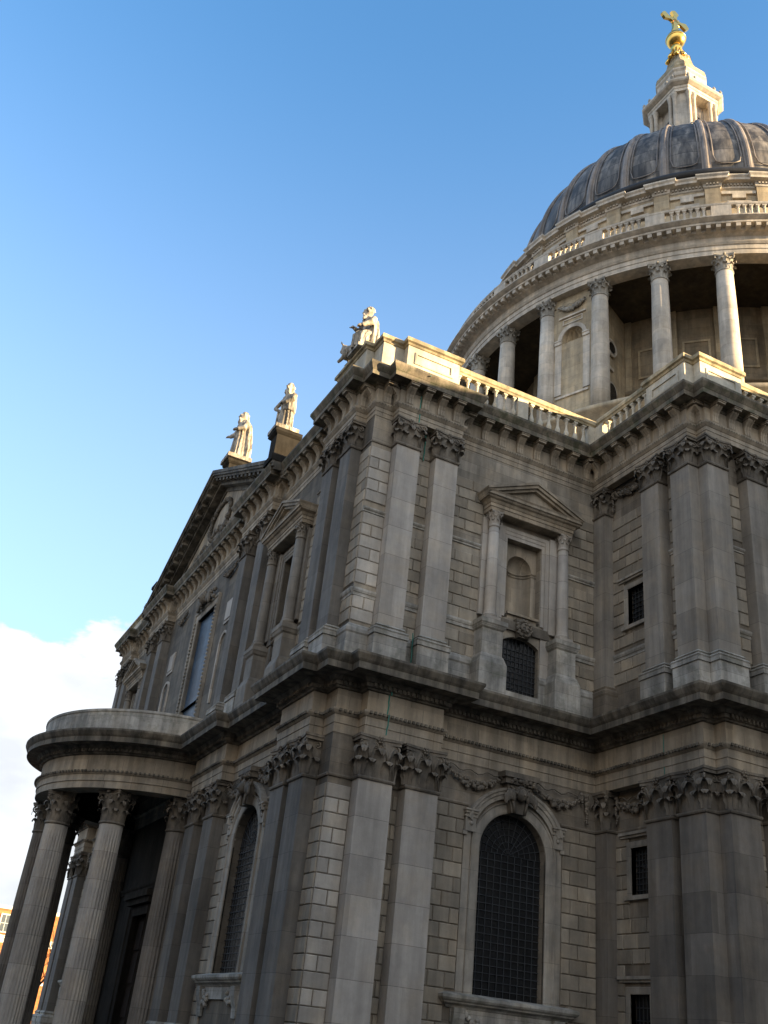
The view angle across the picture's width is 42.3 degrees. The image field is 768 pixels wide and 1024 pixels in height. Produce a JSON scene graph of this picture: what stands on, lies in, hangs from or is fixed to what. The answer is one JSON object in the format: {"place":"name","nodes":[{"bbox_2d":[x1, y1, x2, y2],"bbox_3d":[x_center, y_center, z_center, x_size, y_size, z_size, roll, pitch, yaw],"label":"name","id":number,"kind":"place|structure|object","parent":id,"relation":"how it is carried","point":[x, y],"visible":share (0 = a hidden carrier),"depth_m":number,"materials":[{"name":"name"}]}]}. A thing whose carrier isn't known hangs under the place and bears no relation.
{"place":"outdoors","nodes":[
{"label":"outdoors","id":0,"kind":"place"},
{"bbox_2d":[0,911,57,984],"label":"bare tree","id":1,"kind":"object","parent":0,"point":[42,981],"visible":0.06,"depth_m":74.19,"materials":[{"name":"plant"}]},
{"bbox_2d":[0,904,59,1013],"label":"brick building","id":2,"kind":"structure","parent":0,"point":[5,912],"depth_m":124.34,"materials":[{"name":"orange brick"}]},
{"bbox_2d":[0,913,10,932],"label":"window","id":3,"kind":"structure","parent":2,"relation":"in","point":[4,919],"depth_m":124.12,"materials":[{"name":"white glass"}]},
{"bbox_2d":[0,11,767,1023],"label":"cathedral","id":4,"kind":"structure","parent":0,"point":[440,697],"depth_m":37.21,"materials":[{"name":"stone"}]},
{"bbox_2d":[58,847,93,991],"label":"window","id":5,"kind":"structure","parent":4,"relation":"in","point":[59,981],"depth_m":56.47,"materials":[{"name":"glass"}]},
{"bbox_2d":[106,889,153,1023],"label":"doorway","id":6,"kind":"structure","parent":4,"relation":"in","point":[142,897],"depth_m":45.91,"materials":[{"name":"black stone"}]},
{"bbox_2d":[175,586,221,717],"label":"window","id":7,"kind":"structure","parent":4,"relation":"in","point":[198,672],"depth_m":52.16,"materials":[{"name":"stone"}]},
{"bbox_2d":[191,765,268,1018],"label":"window","id":8,"kind":"structure","parent":4,"relation":"in","point":[225,985],"depth_m":35.74,"materials":[{"name":"stone"}]},
{"bbox_2d":[220,412,252,465],"bbox_3d":[-8.563,-4.432,59.065,1.534,3.635,1.445,19,-31,-21],"label":"statue","id":9,"kind":"object","parent":4,"relation":"on","point":[241,445],"visible":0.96,"depth_m":58.57,"materials":[{"name":"stone"}]},
{"bbox_2d":[267,383,298,435],"bbox_3d":[-4.683,-4.923,47.782,1.159,2.984,1.462,19,-31,-21],"label":"statue","id":10,"kind":"object","parent":4,"relation":"on","point":[287,404],"visible":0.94,"depth_m":47.33,"materials":[{"name":"stone"}]},
{"bbox_2d":[337,306,379,365],"bbox_3d":[-1.002,-7.491,42.113,1.272,2.565,2.038,19,-31,-21],"label":"statue","id":11,"kind":"object","parent":4,"relation":"on","point":[368,329],"visible":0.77,"depth_m":41.41,"materials":[{"name":"stone"}]},
{"bbox_2d":[438,770,579,1023],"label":"window","id":12,"kind":"structure","parent":4,"relation":"in","point":[496,966],"depth_m":32.55,"materials":[{"name":"stone"}]},
{"bbox_2d":[528,374,537,422],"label":"drum window","id":13,"kind":"structure","parent":4,"relation":"in","point":[537,374],"depth_m":74.61,"materials":[{"name":"stone"}]},
{"bbox_2d":[533,376,535,419],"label":"drum window","id":14,"kind":"structure","parent":4,"relation":"in","point":[534,388],"depth_m":74.91,"materials":[{"name":"stone"}]},
{"bbox_2d":[543,238,565,258],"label":"attic window","id":15,"kind":"structure","parent":4,"relation":"in","point":[563,241],"depth_m":74.29,"materials":[{"name":"stone"}]},
{"bbox_2d":[578,217,606,244],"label":"attic window","id":16,"kind":"structure","parent":4,"relation":"in","point":[594,226],"depth_m":72.20,"materials":[{"name":"stone"}]},
{"bbox_2d":[616,567,643,631],"bbox_3d":[9.635,3.390,37.856,0.440,2.200,1.780,19,-31,-21],"label":"window","id":17,"kind":"structure","parent":4,"relation":"in","point":[638,598],"depth_m":37.98,"materials":[{"name":"stone"}]},
{"bbox_2d":[618,828,647,900],"bbox_3d":[8.597,11.900,33.359,0.440,2.200,1.660,19,-31,-21],"label":"window","id":18,"kind":"structure","parent":4,"relation":"in","point":[642,866],"depth_m":33.46,"materials":[{"name":"stone"}]},
{"bbox_2d":[617,976,651,1023],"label":"window","id":19,"kind":"structure","parent":4,"relation":"in","point":[643,994],"depth_m":31.56,"materials":[{"name":"stone"}]},
{"bbox_2d":[621,202,653,230],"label":"attic window","id":20,"kind":"structure","parent":4,"relation":"in","point":[638,210],"depth_m":70.27,"materials":[{"name":"stone"}]},
{"bbox_2d":[624,311,678,396],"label":"drum window","id":21,"kind":"structure","parent":4,"relation":"in","point":[627,326],"depth_m":67.25,"materials":[{"name":"stone"}]},
{"bbox_2d":[670,193,703,219],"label":"attic window","id":22,"kind":"structure","parent":4,"relation":"in","point":[687,199],"depth_m":68.98,"materials":[{"name":"stone"}]},
{"bbox_2d":[670,307,717,358],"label":"drum window","id":23,"kind":"structure","parent":4,"relation":"in","point":[703,340],"depth_m":66.05,"materials":[{"name":"stone"}]},
{"bbox_2d":[721,191,755,213],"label":"attic window","id":24,"kind":"structure","parent":4,"relation":"in","point":[739,196],"depth_m":68.23,"materials":[{"name":"stone"}]},
{"bbox_2d":[712,306,767,376],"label":"drum window","id":25,"kind":"structure","parent":4,"relation":"in","point":[764,309],"depth_m":65.36,"materials":[{"name":"stone"}]},
{"bbox_2d":[0,0,767,912],"label":"sky","id":26,"kind":"structure","parent":0,"point":[201,201],"materials":[{"name":"blue"}]}
]}

